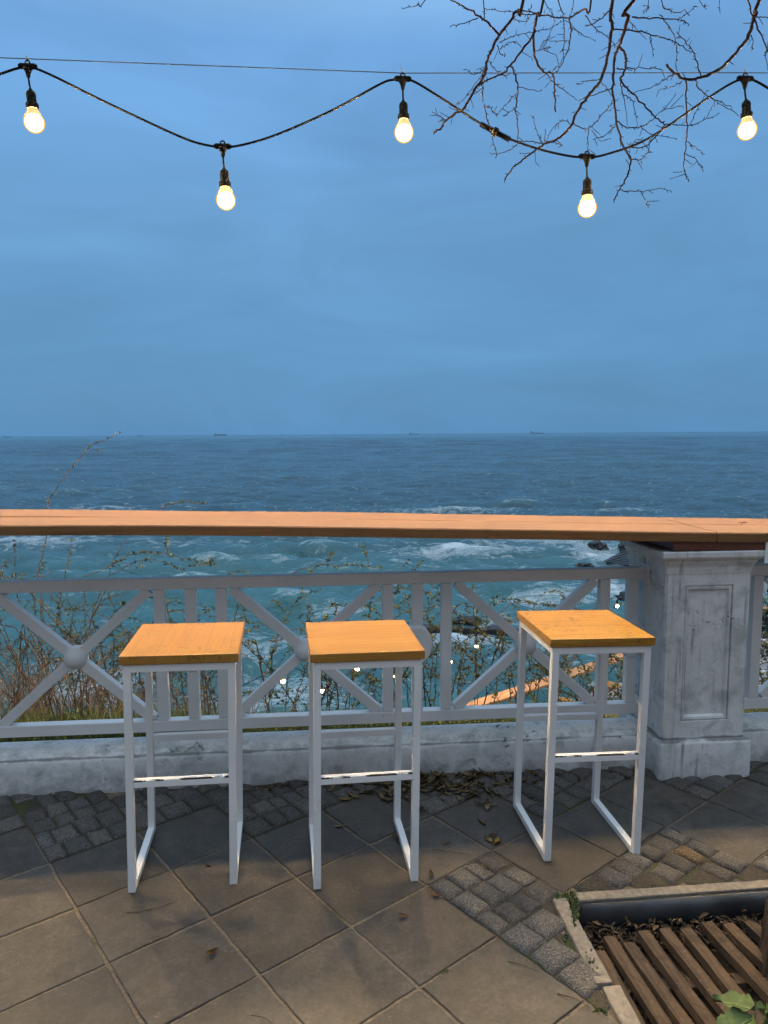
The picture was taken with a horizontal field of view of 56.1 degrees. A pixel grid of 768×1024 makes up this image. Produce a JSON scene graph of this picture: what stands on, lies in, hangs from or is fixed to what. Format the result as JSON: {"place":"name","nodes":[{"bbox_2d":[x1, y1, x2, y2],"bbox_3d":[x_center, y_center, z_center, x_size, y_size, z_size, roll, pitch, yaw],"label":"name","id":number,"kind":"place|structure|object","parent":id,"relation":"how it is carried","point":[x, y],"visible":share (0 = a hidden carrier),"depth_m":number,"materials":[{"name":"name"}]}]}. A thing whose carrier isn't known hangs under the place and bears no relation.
{"place":"outdoors","nodes":[
{"label":"outdoors","id":0,"kind":"place"},
{"bbox_2d":[0,632,331,721],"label":"dry grass","id":1,"kind":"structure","parent":0,"point":[80,696],"depth_m":4.19,"materials":[{"name":"brown plant"}]},
{"bbox_2d":[100,594,624,704],"bbox_3d":[2.484,2.380,14.946,15.980,0.614,0.334,-5,8,-34],"label":"festoon cable","id":2,"kind":"object","parent":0,"point":[322,676],"visible":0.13,"depth_m":12.40,"materials":[{"name":"black rubber"}]},
{"bbox_2d":[0,431,767,720],"bbox_3d":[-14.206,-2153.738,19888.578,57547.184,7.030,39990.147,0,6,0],"label":"sea","id":3,"kind":"structure","parent":0,"point":[677,474],"depth_m":116.71,"materials":[{"name":"liquid"}]},
{"bbox_2d":[452,615,481,623],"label":"rock","id":4,"kind":"object","parent":3,"relation":"in","point":[460,619],"visible":0.6,"depth_m":44.15,"materials":[{"name":"grey stone"}]},
{"bbox_2d":[423,624,518,635],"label":"breakwater","id":5,"kind":"object","parent":3,"relation":"in","point":[466,630],"visible":0.32,"depth_m":41.21,"materials":[{"name":"grey stone"}]},
{"bbox_2d":[575,562,594,566],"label":"rock","id":6,"kind":"object","parent":3,"relation":"in","point":[580,564],"visible":0.65,"depth_m":61.89,"materials":[{"name":"grey stone"}]},
{"bbox_2d":[587,540,608,549],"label":"rock","id":7,"kind":"object","parent":3,"relation":"in","point":[597,544],"visible":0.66,"depth_m":70.73,"materials":[{"name":"grey stone"}]},
{"bbox_2d":[604,550,628,565],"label":"rock","id":8,"kind":"object","parent":3,"relation":"in","point":[619,557],"visible":0.57,"depth_m":62.40,"materials":[{"name":"grey stone"}]},
{"bbox_2d":[617,591,624,600],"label":"rock","id":9,"kind":"object","parent":3,"relation":"in","point":[622,596],"visible":0.37,"depth_m":49.90,"materials":[{"name":"grey stone"}]},
{"bbox_2d":[618,544,625,551],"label":"rock","id":10,"kind":"object","parent":3,"relation":"in","point":[621,547],"visible":0.23,"depth_m":69.88,"materials":[{"name":"grey stone"}]},
{"bbox_2d":[0,769,767,1023],"bbox_3d":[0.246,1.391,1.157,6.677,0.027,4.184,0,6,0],"label":"paving slabs","id":11,"kind":"structure","parent":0,"point":[350,976],"depth_m":2.25,"materials":[{"name":"stone"}]},
{"bbox_2d":[127,902,173,912],"bbox_3d":[-0.742,1.259,2.287,0.142,0.007,0.018,-3,7,-19],"label":"twig","id":12,"kind":"object","parent":11,"relation":"on","point":[148,909],"visible":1,"depth_m":2.27,"materials":[{"name":"wood"}]},
{"bbox_2d":[119,622,244,892],"bbox_3d":[-0.688,0.834,2.538,0.372,0.802,0.398,0,6,-8],"label":"bar stool","id":13,"kind":"object","parent":11,"relation":"on","point":[149,649],"visible":1,"depth_m":2.38,"materials":[{"name":"brown wood"}]},
{"bbox_2d":[204,947,217,953],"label":"fallen leaf","id":14,"kind":"object","parent":11,"relation":"on","point":[211,951],"visible":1,"depth_m":2.09,"materials":[{"name":"brown plant"}]},
{"bbox_2d":[0,717,645,795],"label":"wall","id":15,"kind":"structure","parent":11,"relation":"on","point":[33,768],"depth_m":3.12,"materials":[{"name":"white concrete"}]},
{"bbox_2d":[0,563,649,737],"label":"railing","id":16,"kind":"object","parent":15,"relation":"on","point":[75,656],"visible":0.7,"depth_m":3.17,"materials":[{"name":"white paint"}]},
{"bbox_2d":[338,797,352,799],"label":"fallen leaf","id":17,"kind":"object","parent":11,"relation":"on","point":[345,798],"visible":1,"depth_m":2.97,"materials":[{"name":"brown plant"}]},
{"bbox_2d":[347,792,359,797],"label":"fallen leaf","id":18,"kind":"object","parent":11,"relation":"on","point":[353,795],"visible":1,"depth_m":2.99,"materials":[{"name":"brown plant"}]},
{"bbox_2d":[306,620,424,889],"bbox_3d":[-0.082,0.829,2.551,0.372,0.802,0.398,0,6,-8],"label":"bar stool","id":19,"kind":"object","parent":11,"relation":"on","point":[396,644],"visible":1,"depth_m":2.39,"materials":[{"name":"paint"}]},
{"bbox_2d":[362,790,376,793],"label":"fallen leaf","id":20,"kind":"object","parent":11,"relation":"on","point":[370,791],"visible":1,"depth_m":3.02,"materials":[{"name":"brown plant"}]},
{"bbox_2d":[0,761,767,1011],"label":"cobblestone setts","id":21,"kind":"structure","parent":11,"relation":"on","point":[553,956],"depth_m":2.75,"materials":[{"name":"stone"}]},
{"bbox_2d":[326,784,335,790],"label":"fallen leaf","id":22,"kind":"object","parent":21,"relation":"on","point":[330,786],"visible":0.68,"depth_m":3.06,"materials":[{"name":"brown plant"}]},
{"bbox_2d":[426,770,439,780],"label":"fallen leaf","id":23,"kind":"object","parent":21,"relation":"on","point":[432,775],"visible":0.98,"depth_m":3.12,"materials":[{"name":"brown plant"}]},
{"bbox_2d":[437,774,450,780],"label":"fallen leaf","id":24,"kind":"object","parent":21,"relation":"on","point":[443,777],"visible":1,"depth_m":3.12,"materials":[{"name":"brown plant"}]},
{"bbox_2d":[443,779,450,787],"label":"fallen leaf","id":25,"kind":"object","parent":21,"relation":"on","point":[448,784],"visible":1,"depth_m":3.06,"materials":[{"name":"brown plant"}]},
{"bbox_2d":[444,787,458,789],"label":"fallen leaf","id":26,"kind":"object","parent":21,"relation":"on","point":[451,788],"visible":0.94,"depth_m":3.04,"materials":[{"name":"brown plant"}]},
{"bbox_2d":[484,799,489,809],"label":"fallen leaf","id":27,"kind":"object","parent":11,"relation":"on","point":[487,807],"visible":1,"depth_m":2.90,"materials":[{"name":"brown plant"}]},
{"bbox_2d":[484,836,492,841],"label":"fallen leaf","id":28,"kind":"object","parent":11,"relation":"on","point":[488,838],"visible":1,"depth_m":2.67,"materials":[{"name":"brown plant"}]},
{"bbox_2d":[492,837,500,844],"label":"fallen leaf","id":29,"kind":"object","parent":11,"relation":"on","point":[497,840],"visible":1,"depth_m":2.65,"materials":[{"name":"plant"}]},
{"bbox_2d":[508,961,543,973],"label":"twig","id":30,"kind":"object","parent":11,"relation":"on","point":[523,965],"visible":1,"depth_m":2.03,"materials":[{"name":"wood"}]},
{"bbox_2d":[441,883,654,1015],"bbox_3d":[0.795,1.224,2.520,1.629,0.033,0.655,-6,9,-43],"label":"moss","id":31,"kind":"object","parent":11,"relation":"on","point":[575,907],"visible":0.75,"depth_m":2.25,"materials":[{"name":"green plant"}]},
{"bbox_2d":[557,993,589,1007],"bbox_3d":[0.503,1.292,1.908,0.089,0.007,0.008,4,7,34],"label":"twig","id":32,"kind":"object","parent":11,"relation":"on","point":[571,997],"visible":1,"depth_m":1.91,"materials":[{"name":"wood"}]},
{"bbox_2d":[513,610,655,860],"bbox_3d":[0.722,0.808,2.693,0.372,0.802,0.398,0,6,-6],"label":"bar stool","id":33,"kind":"object","parent":11,"relation":"on","point":[556,633],"visible":0.99,"depth_m":2.55,"materials":[{"name":"paint"}]},
{"bbox_2d":[619,541,764,780],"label":"pillar","id":34,"kind":"structure","parent":11,"relation":"on","point":[693,611],"depth_m":3.11,"materials":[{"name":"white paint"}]},
{"bbox_2d":[646,541,765,550],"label":"wooden block","id":35,"kind":"structure","parent":34,"relation":"on","point":[707,546],"depth_m":3.03,"materials":[{"name":"brown wood"}]},
{"bbox_2d":[0,509,715,541],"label":"bar counter","id":36,"kind":"object","parent":35,"relation":"on","point":[36,522],"visible":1,"depth_m":2.98,"materials":[{"name":"brown wood"}]},
{"bbox_2d":[659,517,767,541],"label":"bar counter","id":37,"kind":"object","parent":35,"relation":"on","point":[734,530],"visible":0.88,"depth_m":3.20,"materials":[{"name":"brown wood"}]},
{"bbox_2d":[743,712,767,761],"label":"wall","id":38,"kind":"structure","parent":11,"relation":"on","point":[755,727],"depth_m":3.28,"materials":[{"name":"white concrete"}]},
{"bbox_2d":[744,563,767,708],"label":"railing","id":39,"kind":"object","parent":38,"relation":"on","point":[756,695],"visible":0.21,"depth_m":3.33,"materials":[{"name":"white paint"}]},
{"bbox_2d":[0,57,767,73],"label":"support wire","id":40,"kind":"object","parent":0,"point":[365,71],"visible":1,"depth_m":3.34,"materials":[{"name":"black metal"}]},
{"bbox_2d":[18,54,44,133],"bbox_3d":[-1.581,-1.882,3.238,0.091,0.337,0.091,5,8,38],"label":"hanging lamp","id":41,"kind":"object","parent":40,"relation":"hanging from","point":[33,121],"visible":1,"depth_m":3.22,"materials":[{"name":"white glass"}]},
{"bbox_2d":[0,67,767,157],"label":"festoon cable","id":42,"kind":"object","parent":40,"relation":"hanging from","point":[497,133],"visible":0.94,"depth_m":3.35,"materials":[{"name":"black rubber"}]},
{"bbox_2d":[214,140,235,210],"bbox_3d":[-0.738,-1.562,3.342,0.093,0.311,0.091,-1,6,-5],"label":"hanging lamp","id":43,"kind":"object","parent":42,"relation":"hanging from","point":[225,199],"visible":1,"depth_m":3.32,"materials":[{"name":"white glass"}]},
{"bbox_2d":[578,151,596,217],"bbox_3d":[0.985,-1.585,3.482,0.093,0.311,0.091,-1,6,-5],"label":"hanging lamp","id":44,"kind":"object","parent":42,"relation":"hanging from","point":[587,206],"visible":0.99,"depth_m":3.46,"materials":[{"name":"white glass"}]},
{"bbox_2d":[394,67,413,142],"bbox_3d":[0.093,-1.907,3.374,0.091,0.337,0.091,-1,6,-5],"label":"hanging lamp","id":45,"kind":"object","parent":40,"relation":"hanging from","point":[403,132],"visible":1,"depth_m":3.36,"materials":[{"name":"white glass"}]},
{"bbox_2d":[736,67,757,140],"bbox_3d":[1.770,-1.987,3.506,0.098,0.337,0.091,4,8,34],"label":"hanging lamp","id":46,"kind":"object","parent":40,"relation":"hanging from","point":[747,128],"visible":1,"depth_m":3.49,"materials":[{"name":"white glass"}]},
{"bbox_2d":[0,0,767,435],"label":"sky","id":47,"kind":"structure","parent":0,"point":[358,279],"materials":[{"name":"blue"}]},
{"bbox_2d":[0,697,767,741],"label":"hillside","id":48,"kind":"structure","parent":0,"point":[614,715],"depth_m":3.69,"materials":[{"name":"plant"}]},
{"bbox_2d":[0,432,232,721],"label":"shrub","id":49,"kind":"object","parent":48,"relation":"on","point":[14,656],"visible":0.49,"depth_m":4.90,"materials":[{"name":"brown plant"}]},
{"bbox_2d":[0,499,253,716],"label":"shrub","id":50,"kind":"object","parent":48,"relation":"on","point":[140,682],"visible":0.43,"depth_m":4.79,"materials":[{"name":"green plant"}]},
{"bbox_2d":[127,570,365,713],"bbox_3d":[-0.736,1.093,4.836,1.343,1.368,1.532,6,9,44],"label":"shrub","id":51,"kind":"object","parent":48,"relation":"on","point":[260,662],"visible":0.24,"depth_m":4.82,"materials":[{"name":"brown plant"}]},
{"bbox_2d":[242,545,439,711],"bbox_3d":[-0.336,1.034,4.752,1.353,1.590,1.432,-5,8,-38],"label":"shrub","id":52,"kind":"object","parent":48,"relation":"on","point":[336,687],"visible":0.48,"depth_m":4.82,"materials":[{"name":"green plant"}]},
{"bbox_2d":[293,558,487,707],"bbox_3d":[0.091,1.003,4.739,1.320,1.488,0.724,-2,6,-17],"label":"shrub","id":53,"kind":"object","parent":48,"relation":"on","point":[370,608],"visible":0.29,"depth_m":4.84,"materials":[{"name":"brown plant"}]},
{"bbox_2d":[392,559,548,706],"bbox_3d":[0.638,0.952,4.981,0.828,1.345,0.939,3,7,32],"label":"shrub","id":54,"kind":"object","parent":48,"relation":"on","point":[501,639],"visible":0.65,"depth_m":4.82,"materials":[{"name":"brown plant"}]},
{"bbox_2d":[326,583,624,704],"bbox_3d":[0.668,1.032,5.025,2.123,1.256,0.848,0,6,0],"label":"shrub","id":55,"kind":"object","parent":48,"relation":"on","point":[539,679],"visible":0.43,"depth_m":4.96,"materials":[{"name":"brown plant"}]},
{"bbox_2d":[475,603,767,702],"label":"shrub","id":56,"kind":"object","parent":48,"relation":"on","point":[614,685],"visible":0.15,"depth_m":5.19,"materials":[{"name":"brown plant"}]},
{"bbox_2d":[757,542,767,590],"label":"kiosk","id":57,"kind":"object","parent":48,"relation":"on","point":[764,559],"visible":0.12,"depth_m":29.68,"materials":[{"name":"white paint"}]},
{"bbox_2d":[759,598,767,684],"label":"shrub","id":58,"kind":"object","parent":48,"relation":"on","point":[762,681],"visible":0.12,"depth_m":5.00,"materials":[{"name":"green plant"}]},
{"bbox_2d":[760,589,767,660],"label":"evergreen bush","id":59,"kind":"object","parent":48,"relation":"on","point":[765,620],"visible":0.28,"depth_m":15.37,"materials":[{"name":"green plant"}]},
{"bbox_2d":[760,639,767,674],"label":"white fence","id":60,"kind":"object","parent":48,"relation":"on","point":[764,671],"depth_m":13.29,"materials":[{"name":"paint"}]},
{"bbox_2d":[559,697,573,701],"bbox_3d":[3.938,4.503,15.673,0.372,0.802,0.398,-5,8,-38],"label":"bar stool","id":61,"kind":"object","parent":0,"point":[563,698],"visible":0.15,"depth_m":15.72,"materials":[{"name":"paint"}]},
{"bbox_2d":[569,902,767,1023],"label":"soil","id":62,"kind":"structure","parent":0,"point":[723,961],"depth_m":2.18,"materials":[{"name":"brown soil"}]},
{"bbox_2d":[553,898,611,989],"bbox_3d":[0.582,1.315,2.143,0.051,0.113,0.366,-1,6,-5],"label":"kerb stone","id":63,"kind":"object","parent":62,"relation":"on","point":[578,937],"visible":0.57,"depth_m":2.12,"materials":[{"name":"concrete"}]},
{"bbox_2d":[401,0,767,980],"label":"bare tree","id":64,"kind":"object","parent":62,"relation":"on","point":[763,946],"visible":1,"depth_m":2.83,"materials":[{"name":"brown plant"}]},
{"bbox_2d":[603,985,640,1023],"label":"kerb stone","id":65,"kind":"object","parent":62,"relation":"on","point":[621,1007],"visible":0.82,"depth_m":1.88,"materials":[{"name":"concrete"}]},
{"bbox_2d":[575,880,767,919],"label":"kerb stone","id":66,"kind":"object","parent":62,"relation":"on","point":[640,893],"visible":0.41,"depth_m":2.35,"materials":[{"name":"concrete"}]},
{"bbox_2d":[579,890,767,936],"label":"pit edging","id":67,"kind":"object","parent":62,"relation":"on","point":[685,908],"visible":0.53,"depth_m":2.31,"materials":[{"name":"black metal"}]},
{"bbox_2d":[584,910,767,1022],"bbox_3d":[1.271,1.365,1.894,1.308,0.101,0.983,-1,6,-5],"label":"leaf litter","id":68,"kind":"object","parent":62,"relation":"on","point":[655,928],"visible":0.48,"depth_m":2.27,"materials":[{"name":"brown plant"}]},
{"bbox_2d":[596,916,767,1023],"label":"tree grate","id":69,"kind":"object","parent":62,"relation":"on","point":[636,964],"visible":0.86,"depth_m":2.09,"materials":[{"name":"brown wood"}]},
{"bbox_2d":[713,990,767,1023],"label":"broadleaf weed","id":70,"kind":"object","parent":69,"relation":"on","point":[738,1004],"visible":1,"depth_m":1.83,"materials":[{"name":"green plant"}]},
{"bbox_2d":[574,631,767,700],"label":"terrace","id":71,"kind":"structure","parent":0,"point":[764,666],"depth_m":20.22,"materials":[{"name":"stone"}]},
{"bbox_2d":[607,681,621,698],"bbox_3d":[5.241,4.385,16.678,0.372,0.802,0.398,-5,8,-38],"label":"bar stool","id":72,"kind":"object","parent":71,"relation":"on","point":[610,683],"visible":0.16,"depth_m":16.57,"materials":[{"name":"paint"}]},
{"bbox_2d":[465,605,767,705],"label":"bar counter","id":73,"kind":"object","parent":71,"relation":"on","point":[504,695],"visible":0.02,"depth_m":15.61,"materials":[{"name":"brown wood"}]}
]}

